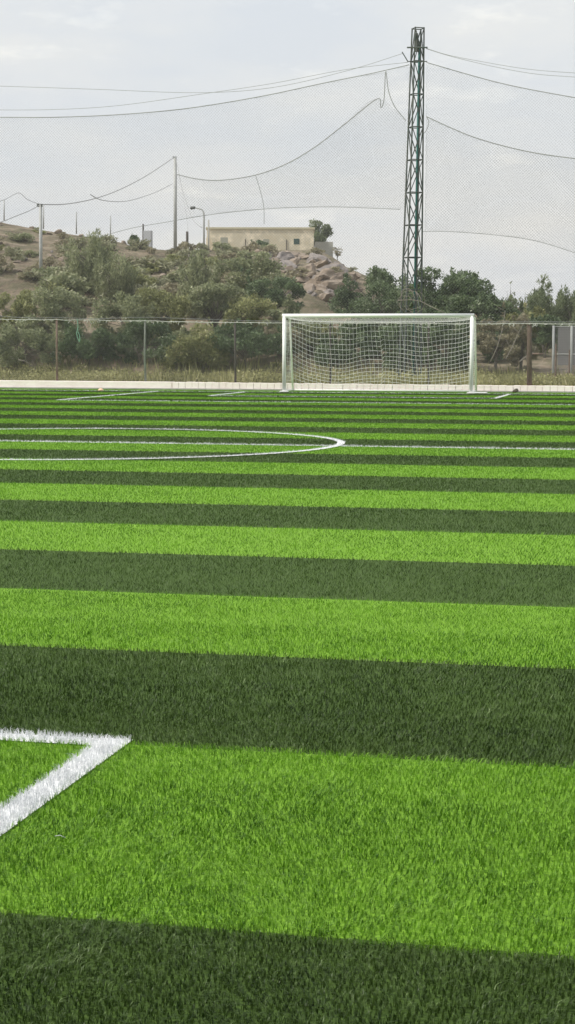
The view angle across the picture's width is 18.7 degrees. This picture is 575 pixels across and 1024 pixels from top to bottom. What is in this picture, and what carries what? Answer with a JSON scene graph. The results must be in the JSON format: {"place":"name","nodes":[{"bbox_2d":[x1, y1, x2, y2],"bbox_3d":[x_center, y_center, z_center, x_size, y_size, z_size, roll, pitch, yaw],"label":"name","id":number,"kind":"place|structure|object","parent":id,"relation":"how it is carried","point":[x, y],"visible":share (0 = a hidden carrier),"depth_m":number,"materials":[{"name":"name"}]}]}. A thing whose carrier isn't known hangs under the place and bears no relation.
{"place":"outdoors","nodes":[
{"label":"outdoors","id":0,"kind":"place"},
{"bbox_2d":[0,389,574,1023],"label":"turf pitch","id":1,"kind":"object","parent":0,"point":[204,539],"visible":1,"depth_m":7.92,"materials":[{"name":"plastic"}]},
{"bbox_2d":[0,390,573,835],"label":"painted markings","id":2,"kind":"object","parent":1,"relation":"on","point":[50,790],"visible":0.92,"depth_m":6.44,"materials":[{"name":"paint"}]},
{"bbox_2d":[0,388,574,1023],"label":"turf blades","id":3,"kind":"object","parent":1,"relation":"on","point":[146,402],"visible":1,"depth_m":6.96,"materials":[{"name":"plastic"}]},
{"bbox_2d":[280,313,486,393],"bbox_3d":[3.149,-5.084,55.864,6.648,2.520,1.450,1,6,12],"label":"football goal","id":4,"kind":"object","parent":1,"relation":"on","point":[289,317],"visible":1,"depth_m":56.00,"materials":[{"name":"white paint"}]},
{"bbox_2d":[0,222,574,380],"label":"hillside","id":5,"kind":"structure","parent":0,"point":[16,284],"depth_m":72.50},
{"bbox_2d":[0,254,14,271],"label":"hill shrub","id":6,"kind":"object","parent":5,"relation":"on","point":[11,266],"visible":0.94,"depth_m":86.19,"materials":[{"name":"green plant"}]},
{"bbox_2d":[2,246,28,259],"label":"hill shrub","id":7,"kind":"object","parent":5,"relation":"on","point":[11,252],"visible":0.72,"depth_m":94.45,"materials":[{"name":"green plant"}]},
{"bbox_2d":[0,289,44,329],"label":"scrub tree","id":8,"kind":"object","parent":5,"relation":"on","point":[18,310],"visible":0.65,"depth_m":69.77,"materials":[{"name":"green plant"}]},
{"bbox_2d":[13,232,35,241],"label":"hill shrub","id":9,"kind":"object","parent":5,"relation":"on","point":[26,236],"visible":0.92,"depth_m":111.80,"materials":[{"name":"green plant"}]},
{"bbox_2d":[0,318,62,366],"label":"scrub bush","id":10,"kind":"object","parent":5,"relation":"on","point":[11,335],"visible":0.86,"depth_m":65.80,"materials":[{"name":"green plant"}]},
{"bbox_2d":[20,270,44,280],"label":"hill shrub","id":11,"kind":"object","parent":5,"relation":"on","point":[38,275],"visible":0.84,"depth_m":79.53,"materials":[{"name":"green plant"}]},
{"bbox_2d":[37,204,42,267],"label":"net pole","id":12,"kind":"object","parent":5,"relation":"on","point":[40,235],"visible":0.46,"depth_m":85.68,"materials":[{"name":"metal"}]},
{"bbox_2d":[32,266,58,274],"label":"hill shrub","id":13,"kind":"object","parent":5,"relation":"on","point":[41,269],"visible":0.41,"depth_m":84.23,"materials":[{"name":"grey plant"}]},
{"bbox_2d":[36,256,63,267],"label":"hill shrub","id":14,"kind":"object","parent":5,"relation":"on","point":[51,260],"visible":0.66,"depth_m":91.85,"materials":[{"name":"green plant"}]},
{"bbox_2d":[23,330,78,350],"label":"dark bush","id":15,"kind":"object","parent":5,"relation":"on","point":[60,334],"visible":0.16,"depth_m":67.52,"materials":[{"name":"green plant"}]},
{"bbox_2d":[18,284,86,333],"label":"scrub tree","id":16,"kind":"object","parent":5,"relation":"on","point":[53,307],"visible":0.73,"depth_m":68.84,"materials":[{"name":"green plant"}]},
{"bbox_2d":[33,278,74,291],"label":"hill shrub","id":17,"kind":"object","parent":5,"relation":"on","point":[55,285],"visible":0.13,"depth_m":76.23,"materials":[{"name":"green plant"}]},
{"bbox_2d":[34,271,92,295],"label":"hill shrub","id":18,"kind":"object","parent":5,"relation":"on","point":[79,285],"visible":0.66,"depth_m":76.80,"materials":[{"name":"green plant"}]},
{"bbox_2d":[66,237,90,248],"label":"hill shrub","id":19,"kind":"object","parent":5,"relation":"on","point":[76,242],"visible":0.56,"depth_m":109.75,"materials":[{"name":"green plant"}]},
{"bbox_2d":[50,319,124,365],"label":"dark bush","id":20,"kind":"object","parent":5,"relation":"on","point":[83,345],"visible":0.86,"depth_m":65.53,"materials":[{"name":"green plant"}]},
{"bbox_2d":[62,228,114,294],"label":"feathery tree","id":21,"kind":"object","parent":5,"relation":"on","point":[82,272],"visible":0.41,"depth_m":78.60,"materials":[{"name":"green plant"}]},
{"bbox_2d":[101,233,117,245],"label":"hill shrub","id":22,"kind":"object","parent":5,"relation":"on","point":[106,237],"visible":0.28,"depth_m":125.10,"materials":[{"name":"green plant"}]},
{"bbox_2d":[91,253,140,302],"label":"feathery tree","id":23,"kind":"object","parent":5,"relation":"on","point":[106,284],"visible":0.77,"depth_m":76.51,"materials":[{"name":"green plant"}]},
{"bbox_2d":[87,291,155,339],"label":"scrub tree","id":24,"kind":"object","parent":5,"relation":"on","point":[104,310],"visible":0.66,"depth_m":68.32,"materials":[{"name":"green plant"}]},
{"bbox_2d":[99,329,148,354],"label":"dark bush","id":25,"kind":"object","parent":5,"relation":"on","point":[119,337],"visible":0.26,"depth_m":66.56,"materials":[{"name":"green plant"}]},
{"bbox_2d":[119,256,153,267],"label":"hill shrub","id":26,"kind":"object","parent":5,"relation":"on","point":[142,264],"visible":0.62,"depth_m":102.77,"materials":[{"name":"green plant"}]},
{"bbox_2d":[118,265,158,288],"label":"scrub tree","id":27,"kind":"object","parent":5,"relation":"on","point":[144,279],"visible":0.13,"depth_m":80.10,"materials":[{"name":"green plant"}]},
{"bbox_2d":[127,239,150,249],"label":"hill shrub","id":28,"kind":"object","parent":5,"relation":"on","point":[135,243],"visible":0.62,"depth_m":133.77,"materials":[{"name":"green plant"}]},
{"bbox_2d":[108,318,180,364],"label":"dark bush","id":29,"kind":"object","parent":5,"relation":"on","point":[136,333],"visible":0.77,"depth_m":65.67,"materials":[{"name":"green plant"}]},
{"bbox_2d":[130,282,160,304],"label":"hill shrub","id":30,"kind":"object","parent":5,"relation":"on","point":[151,287],"visible":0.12,"depth_m":76.60,"materials":[{"name":"green plant"}]},
{"bbox_2d":[142,224,152,246],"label":"sheet panel","id":31,"kind":"object","parent":5,"relation":"on","point":[147,237],"visible":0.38,"depth_m":149.38,"materials":[{"name":"grey"}]},
{"bbox_2d":[143,262,158,273],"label":"hill shrub","id":32,"kind":"object","parent":5,"relation":"on","point":[149,269],"visible":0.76,"depth_m":102.43,"materials":[{"name":"green plant"}]},
{"bbox_2d":[132,286,195,338],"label":"scrub tree","id":33,"kind":"object","parent":5,"relation":"on","point":[182,307],"visible":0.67,"depth_m":68.89,"materials":[{"name":"green plant"}]},
{"bbox_2d":[155,258,183,272],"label":"hill shrub","id":34,"kind":"object","parent":5,"relation":"on","point":[165,265],"visible":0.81,"depth_m":103.04,"materials":[{"name":"green plant"}]},
{"bbox_2d":[148,325,191,347],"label":"dark bush","id":35,"kind":"object","parent":5,"relation":"on","point":[183,329],"visible":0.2,"depth_m":66.94,"materials":[{"name":"green plant"}]},
{"bbox_2d":[158,282,182,297],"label":"hill shrub","id":36,"kind":"object","parent":5,"relation":"on","point":[174,288],"visible":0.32,"depth_m":78.11,"materials":[{"name":"green plant"}]},
{"bbox_2d":[173,156,176,249],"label":"net pole","id":37,"kind":"object","parent":5,"relation":"on","point":[175,205],"visible":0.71,"depth_m":131.76,"materials":[{"name":"metal"}]},
{"bbox_2d":[43,157,174,204],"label":"net rope","id":38,"kind":"object","parent":37,"relation":"attached to","point":[112,192],"visible":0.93,"depth_m":111.64,"materials":[{"name":"grey"}]},
{"bbox_2d":[160,269,189,282],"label":"hill shrub","id":39,"kind":"object","parent":5,"relation":"on","point":[172,275],"visible":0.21,"depth_m":93.91,"materials":[{"name":"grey plant"}]},
{"bbox_2d":[172,248,195,259],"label":"hill shrub","id":40,"kind":"object","parent":5,"relation":"on","point":[185,251],"visible":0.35,"depth_m":113.69,"materials":[{"name":"green plant"}]},
{"bbox_2d":[178,241,196,250],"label":"hill shrub","id":41,"kind":"object","parent":5,"relation":"on","point":[185,246],"visible":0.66,"depth_m":132.57,"materials":[{"name":"green plant"}]},
{"bbox_2d":[160,317,231,369],"bbox_3d":[-3.431,-6.085,64.887,2.929,2.413,2.295,1,6,12],"label":"scrub bush","id":42,"kind":"object","parent":5,"relation":"on","point":[196,347],"visible":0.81,"depth_m":64.37,"materials":[{"name":"green plant"}]},
{"bbox_2d":[174,246,220,319],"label":"feathery tree","id":43,"kind":"object","parent":5,"relation":"on","point":[202,275],"visible":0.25,"depth_m":75.65,"materials":[{"name":"green plant"}]},
{"bbox_2d":[190,206,204,248],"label":"street lamp","id":44,"kind":"object","parent":5,"relation":"on","point":[192,207],"visible":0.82,"depth_m":153.50,"materials":[{"name":"metal"}]},
{"bbox_2d":[188,280,247,330],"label":"scrub tree","id":45,"kind":"object","parent":5,"relation":"on","point":[198,305],"visible":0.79,"depth_m":68.24,"materials":[{"name":"green plant"}]},
{"bbox_2d":[212,241,231,249],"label":"hill shrub","id":46,"kind":"object","parent":5,"relation":"on","point":[224,246],"visible":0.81,"depth_m":148.65,"materials":[{"name":"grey plant"}]},
{"bbox_2d":[212,247,237,259],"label":"hill shrub","id":47,"kind":"object","parent":5,"relation":"on","point":[218,253],"visible":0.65,"depth_m":121.91,"materials":[{"name":"green plant"}]},
{"bbox_2d":[235,250,256,259],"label":"hill shrub","id":48,"kind":"object","parent":5,"relation":"on","point":[241,253],"visible":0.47,"depth_m":119.23,"materials":[{"name":"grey plant"}]},
{"bbox_2d":[208,251,286,315],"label":"acacia tree","id":49,"kind":"object","parent":5,"relation":"on","point":[236,264],"visible":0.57,"depth_m":74.08,"materials":[{"name":"green plant"}]},
{"bbox_2d":[206,317,289,367],"bbox_3d":[-1.567,-6.033,64.613,2.655,2.390,2.619,-5,7,-42],"label":"dark bush","id":50,"kind":"object","parent":5,"relation":"on","point":[249,342],"visible":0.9,"depth_m":64.37,"materials":[{"name":"green plant"}]},
{"bbox_2d":[220,290,277,348],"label":"scrub tree","id":51,"kind":"object","parent":5,"relation":"on","point":[260,305],"visible":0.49,"depth_m":67.13,"materials":[{"name":"green plant"}]},
{"bbox_2d":[239,241,260,254],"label":"hill shrub","id":52,"kind":"object","parent":5,"relation":"on","point":[254,245],"visible":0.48,"depth_m":124.51,"materials":[{"name":"green plant"}]},
{"bbox_2d":[206,227,314,249],"bbox_3d":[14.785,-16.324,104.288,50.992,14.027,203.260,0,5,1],"label":"flat roofed building","id":53,"kind":"structure","parent":5,"relation":"on","point":[228,235],"depth_m":198.06,"materials":[{"name":"beige paint"}]},
{"bbox_2d":[259,245,281,254],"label":"hill shrub","id":54,"kind":"object","parent":5,"relation":"on","point":[267,248],"visible":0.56,"depth_m":122.11,"materials":[{"name":"green plant"}]},
{"bbox_2d":[240,267,306,308],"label":"acacia tree","id":55,"kind":"object","parent":5,"relation":"on","point":[276,292],"visible":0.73,"depth_m":70.98,"materials":[{"name":"green plant"}]},
{"bbox_2d":[263,327,307,358],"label":"dark bush","id":56,"kind":"object","parent":5,"relation":"on","point":[297,334],"visible":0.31,"depth_m":65.52,"materials":[{"name":"green plant"}]},
{"bbox_2d":[276,251,294,260],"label":"boulder","id":57,"kind":"object","parent":5,"relation":"on","point":[282,255],"visible":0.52,"depth_m":119.85,"materials":[{"name":"stone"}]},
{"bbox_2d":[261,294,310,349],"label":"scrub tree","id":58,"kind":"object","parent":5,"relation":"on","point":[276,319],"visible":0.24,"depth_m":66.41,"materials":[{"name":"green plant"}]},
{"bbox_2d":[0,349,574,385],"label":"weeds","id":59,"kind":"object","parent":5,"relation":"on","point":[212,379],"visible":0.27,"depth_m":62.04,"materials":[{"name":"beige plant"}]},
{"bbox_2d":[280,260,297,267],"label":"boulder","id":60,"kind":"object","parent":5,"relation":"on","point":[287,262],"visible":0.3,"depth_m":109.69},
{"bbox_2d":[286,267,311,276],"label":"hill shrub","id":61,"kind":"object","parent":5,"relation":"on","point":[292,272],"visible":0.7,"depth_m":94.08,"materials":[{"name":"green plant"}]},
{"bbox_2d":[294,276,310,282],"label":"boulder","id":62,"kind":"object","parent":5,"relation":"on","point":[300,279],"visible":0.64,"depth_m":93.44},
{"bbox_2d":[286,321,332,353],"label":"dark bush","id":63,"kind":"object","parent":5,"relation":"on","point":[311,334],"visible":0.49,"depth_m":65.94,"materials":[{"name":"green plant"}]},
{"bbox_2d":[305,247,325,254],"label":"hill shrub","id":64,"kind":"object","parent":5,"relation":"on","point":[317,250],"visible":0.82,"depth_m":160.03,"materials":[{"name":"green plant"}]},
{"bbox_2d":[306,253,331,263],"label":"boulder","id":65,"kind":"object","parent":5,"relation":"on","point":[319,256],"visible":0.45,"depth_m":120.88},
{"bbox_2d":[308,219,333,241],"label":"hill tree","id":66,"kind":"object","parent":5,"relation":"on","point":[321,232],"visible":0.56,"depth_m":207.40,"materials":[{"name":"green plant"}]},
{"bbox_2d":[313,273,329,280],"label":"boulder","id":67,"kind":"object","parent":5,"relation":"on","point":[322,276],"visible":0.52,"depth_m":92.11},
{"bbox_2d":[304,318,340,345],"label":"scrub tree","id":68,"kind":"object","parent":5,"relation":"on","point":[326,328],"visible":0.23,"depth_m":66.85,"materials":[{"name":"green plant"}]},
{"bbox_2d":[314,241,332,256],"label":"block wall","id":69,"kind":"structure","parent":5,"relation":"on","point":[325,246],"depth_m":199.05,"materials":[{"name":"grey"}]},
{"bbox_2d":[304,279,349,291],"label":"boulder","id":70,"kind":"object","parent":5,"relation":"on","point":[330,284],"visible":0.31,"depth_m":91.99,"materials":[{"name":"stone"}]},
{"bbox_2d":[319,292,335,301],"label":"boulder","id":71,"kind":"object","parent":5,"relation":"on","point":[325,298],"visible":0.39,"depth_m":83.32,"materials":[{"name":"stone"}]},
{"bbox_2d":[320,268,334,277],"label":"boulder","id":72,"kind":"object","parent":5,"relation":"on","point":[328,273],"visible":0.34,"depth_m":99.78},
{"bbox_2d":[316,263,348,272],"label":"boulder","id":73,"kind":"object","parent":5,"relation":"on","point":[335,265],"visible":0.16,"depth_m":101.84,"materials":[{"name":"stone"}]},
{"bbox_2d":[330,272,353,280],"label":"boulder","id":74,"kind":"object","parent":5,"relation":"on","point":[339,274],"visible":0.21,"depth_m":100.02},
{"bbox_2d":[313,318,376,365],"bbox_3d":[2.129,-6.118,64.754,2.395,2.158,2.043,1,6,12],"label":"dark bush","id":75,"kind":"object","parent":5,"relation":"on","point":[351,328],"visible":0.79,"depth_m":64.50,"materials":[{"name":"green plant"}]},
{"bbox_2d":[324,265,398,326],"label":"mesquite tree","id":76,"kind":"object","parent":5,"relation":"on","point":[381,273],"visible":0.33,"depth_m":78.38,"materials":[{"name":"green plant"}]},
{"bbox_2d":[355,318,395,356],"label":"dark bush","id":77,"kind":"object","parent":5,"relation":"on","point":[370,331],"visible":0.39,"depth_m":66.21,"materials":[{"name":"green plant"}]},
{"bbox_2d":[353,280,420,331],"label":"mesquite tree","id":78,"kind":"object","parent":5,"relation":"on","point":[388,303],"visible":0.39,"depth_m":70.21,"materials":[{"name":"green plant"}]},
{"bbox_2d":[375,319,424,369],"bbox_3d":[4.171,-6.028,64.356,1.835,2.350,1.941,1,6,12],"label":"dark bush","id":79,"kind":"object","parent":5,"relation":"on","point":[389,354],"visible":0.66,"depth_m":63.89,"materials":[{"name":"green plant"}]},
{"bbox_2d":[398,27,427,378],"bbox_3d":[4.271,-10.392,59.911,0.784,12.284,0.842,-1,6,-15],"label":"lattice mast","id":80,"kind":"object","parent":5,"relation":"on","point":[417,47],"visible":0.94,"depth_m":59.85,"materials":[{"name":"metal"}]},
{"bbox_2d":[6,54,399,92],"bbox_3d":[-5.065,-15.340,61.591,18.489,1.139,0.017,1,6,12],"label":"cable","id":81,"kind":"object","parent":80,"relation":"attached to","point":[203,92],"visible":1,"depth_m":61.21,"materials":[{"name":"grey metal"}]},
{"bbox_2d":[0,64,409,321],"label":"safety net","id":82,"kind":"object","parent":80,"relation":"attached to","point":[206,205],"visible":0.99,"depth_m":62.34,"materials":[{"name":"grey"}]},
{"bbox_2d":[44,62,407,109],"bbox_3d":[-4.991,-14.969,61.610,18.678,1.264,0.017,1,6,12],"label":"cable","id":83,"kind":"object","parent":80,"relation":"attached to","point":[220,91],"visible":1,"depth_m":60.99,"materials":[{"name":"grey metal"}]},
{"bbox_2d":[100,72,405,236],"bbox_3d":[-1.394,-12.897,63.092,11.472,5.718,0.274,1,6,12],"label":"sagging net","id":84,"kind":"object","parent":80,"relation":"attached to","point":[400,115],"visible":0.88,"depth_m":62.54,"materials":[{"name":"grey"}]},
{"bbox_2d":[397,286,444,313],"bbox_3d":[4.569,-7.264,59.571,1.679,0.953,0.286,2,6,15],"label":"tangled rope","id":85,"kind":"object","parent":80,"relation":"attached to","point":[414,300],"visible":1,"depth_m":59.64,"materials":[{"name":"brown"}]},
{"bbox_2d":[426,48,571,72],"bbox_3d":[8.893,-15.106,58.519,8.528,1.234,0.017,1,6,12],"label":"cable","id":86,"kind":"object","parent":80,"relation":"attached to","point":[498,64],"visible":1,"depth_m":58.89,"materials":[{"name":"grey metal"}]},
{"bbox_2d":[423,116,574,252],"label":"sagging net","id":87,"kind":"object","parent":80,"relation":"attached to","point":[496,185],"visible":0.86,"depth_m":61.21,"materials":[{"name":"grey"}]},
{"bbox_2d":[424,62,574,323],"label":"safety net","id":88,"kind":"object","parent":80,"relation":"attached to","point":[495,196],"visible":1,"depth_m":60.08,"materials":[{"name":"grey"}]},
{"bbox_2d":[428,49,570,76],"bbox_3d":[8.896,-14.992,58.529,8.533,1.434,0.017,1,6,12],"label":"cable","id":89,"kind":"object","parent":80,"relation":"attached to","point":[502,68],"visible":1,"depth_m":58.88,"materials":[{"name":"grey metal"}]},
{"bbox_2d":[391,291,450,327],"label":"mesquite tree","id":90,"kind":"object","parent":5,"relation":"on","point":[428,299],"visible":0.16,"depth_m":68.02,"materials":[{"name":"green plant"}]},
{"bbox_2d":[410,318,443,363],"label":"dark bush","id":91,"kind":"object","parent":5,"relation":"on","point":[437,350],"visible":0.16,"depth_m":65.89,"materials":[{"name":"green plant"}]},
{"bbox_2d":[417,313,469,370],"bbox_3d":[5.851,-5.983,63.729,2.115,2.583,1.709,-2,6,-20],"label":"dark bush","id":92,"kind":"object","parent":5,"relation":"on","point":[446,331],"visible":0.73,"depth_m":63.61,"materials":[{"name":"green plant"}]},
{"bbox_2d":[393,266,495,321],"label":"mesquite tree","id":93,"kind":"object","parent":5,"relation":"on","point":[444,300],"visible":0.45,"depth_m":75.26,"materials":[{"name":"green plant"}]},
{"bbox_2d":[450,317,505,361],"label":"dark bush","id":94,"kind":"object","parent":5,"relation":"on","point":[489,357],"visible":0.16,"depth_m":66.19,"materials":[{"name":"green plant"}]},
{"bbox_2d":[444,277,520,332],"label":"mesquite tree","id":95,"kind":"object","parent":5,"relation":"on","point":[454,307],"visible":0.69,"depth_m":70.71,"materials":[{"name":"green plant"}]},
{"bbox_2d":[468,302,520,372],"bbox_3d":[7.552,-6.074,63.072,1.654,3.094,1.814,-3,6,-31],"label":"dry bush","id":96,"kind":"object","parent":5,"relation":"on","point":[491,344],"visible":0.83,"depth_m":63.08,"materials":[{"name":"green plant"}]},
{"bbox_2d":[501,281,521,333],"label":"sapling tree","id":97,"kind":"object","parent":5,"relation":"on","point":[509,299],"visible":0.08,"depth_m":71.19,"materials":[{"name":"green plant"}]},
{"bbox_2d":[503,312,539,370],"bbox_3d":[8.554,-6.049,63.879,1.454,2.619,1.332,1,6,12],"label":"dry bush","id":98,"kind":"object","parent":5,"relation":"on","point":[523,345],"visible":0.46,"depth_m":63.70,"materials":[{"name":"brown plant"}]},
{"bbox_2d":[504,302,548,353],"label":"scrub tree","id":99,"kind":"object","parent":5,"relation":"on","point":[537,312],"visible":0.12,"depth_m":69.97,"materials":[{"name":"green plant"}]},
{"bbox_2d":[512,285,556,348],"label":"conifer tree","id":100,"kind":"object","parent":5,"relation":"on","point":[539,302],"visible":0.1,"depth_m":74.58,"materials":[{"name":"green plant"}]},
{"bbox_2d":[522,313,566,357],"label":"dark bush","id":101,"kind":"object","parent":5,"relation":"on","point":[546,330],"visible":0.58,"depth_m":66.61,"materials":[{"name":"green plant"}]},
{"bbox_2d":[528,273,572,346],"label":"conifer tree","id":102,"kind":"object","parent":5,"relation":"on","point":[547,286],"visible":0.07,"depth_m":76.71,"materials":[{"name":"green plant"}]},
{"bbox_2d":[552,326,574,372],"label":"wire enclosure","id":103,"kind":"object","parent":5,"relation":"on","point":[566,346],"visible":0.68,"depth_m":63.12,"materials":[{"name":"grey"}]},
{"bbox_2d":[555,287,574,342],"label":"conifer tree","id":104,"kind":"object","parent":5,"relation":"on","point":[559,313],"visible":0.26,"depth_m":75.33,"materials":[{"name":"green plant"}]},
{"bbox_2d":[0,0,574,306],"label":"sky","id":105,"kind":"structure","parent":0,"point":[163,47],"materials":[{"name":"white"}]},
{"label":"ground","id":106,"kind":"structure","parent":0,"visible":0},
{"bbox_2d":[0,380,574,392],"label":"kerb wall","id":107,"kind":"structure","parent":106,"relation":"on","point":[35,384],"depth_m":58.62,"materials":[{"name":"concrete"}]},
{"bbox_2d":[0,316,574,385],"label":"chain link fence","id":108,"kind":"object","parent":107,"relation":"on","point":[529,354],"visible":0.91,"depth_m":58.53,"materials":[{"name":"silver metal"}]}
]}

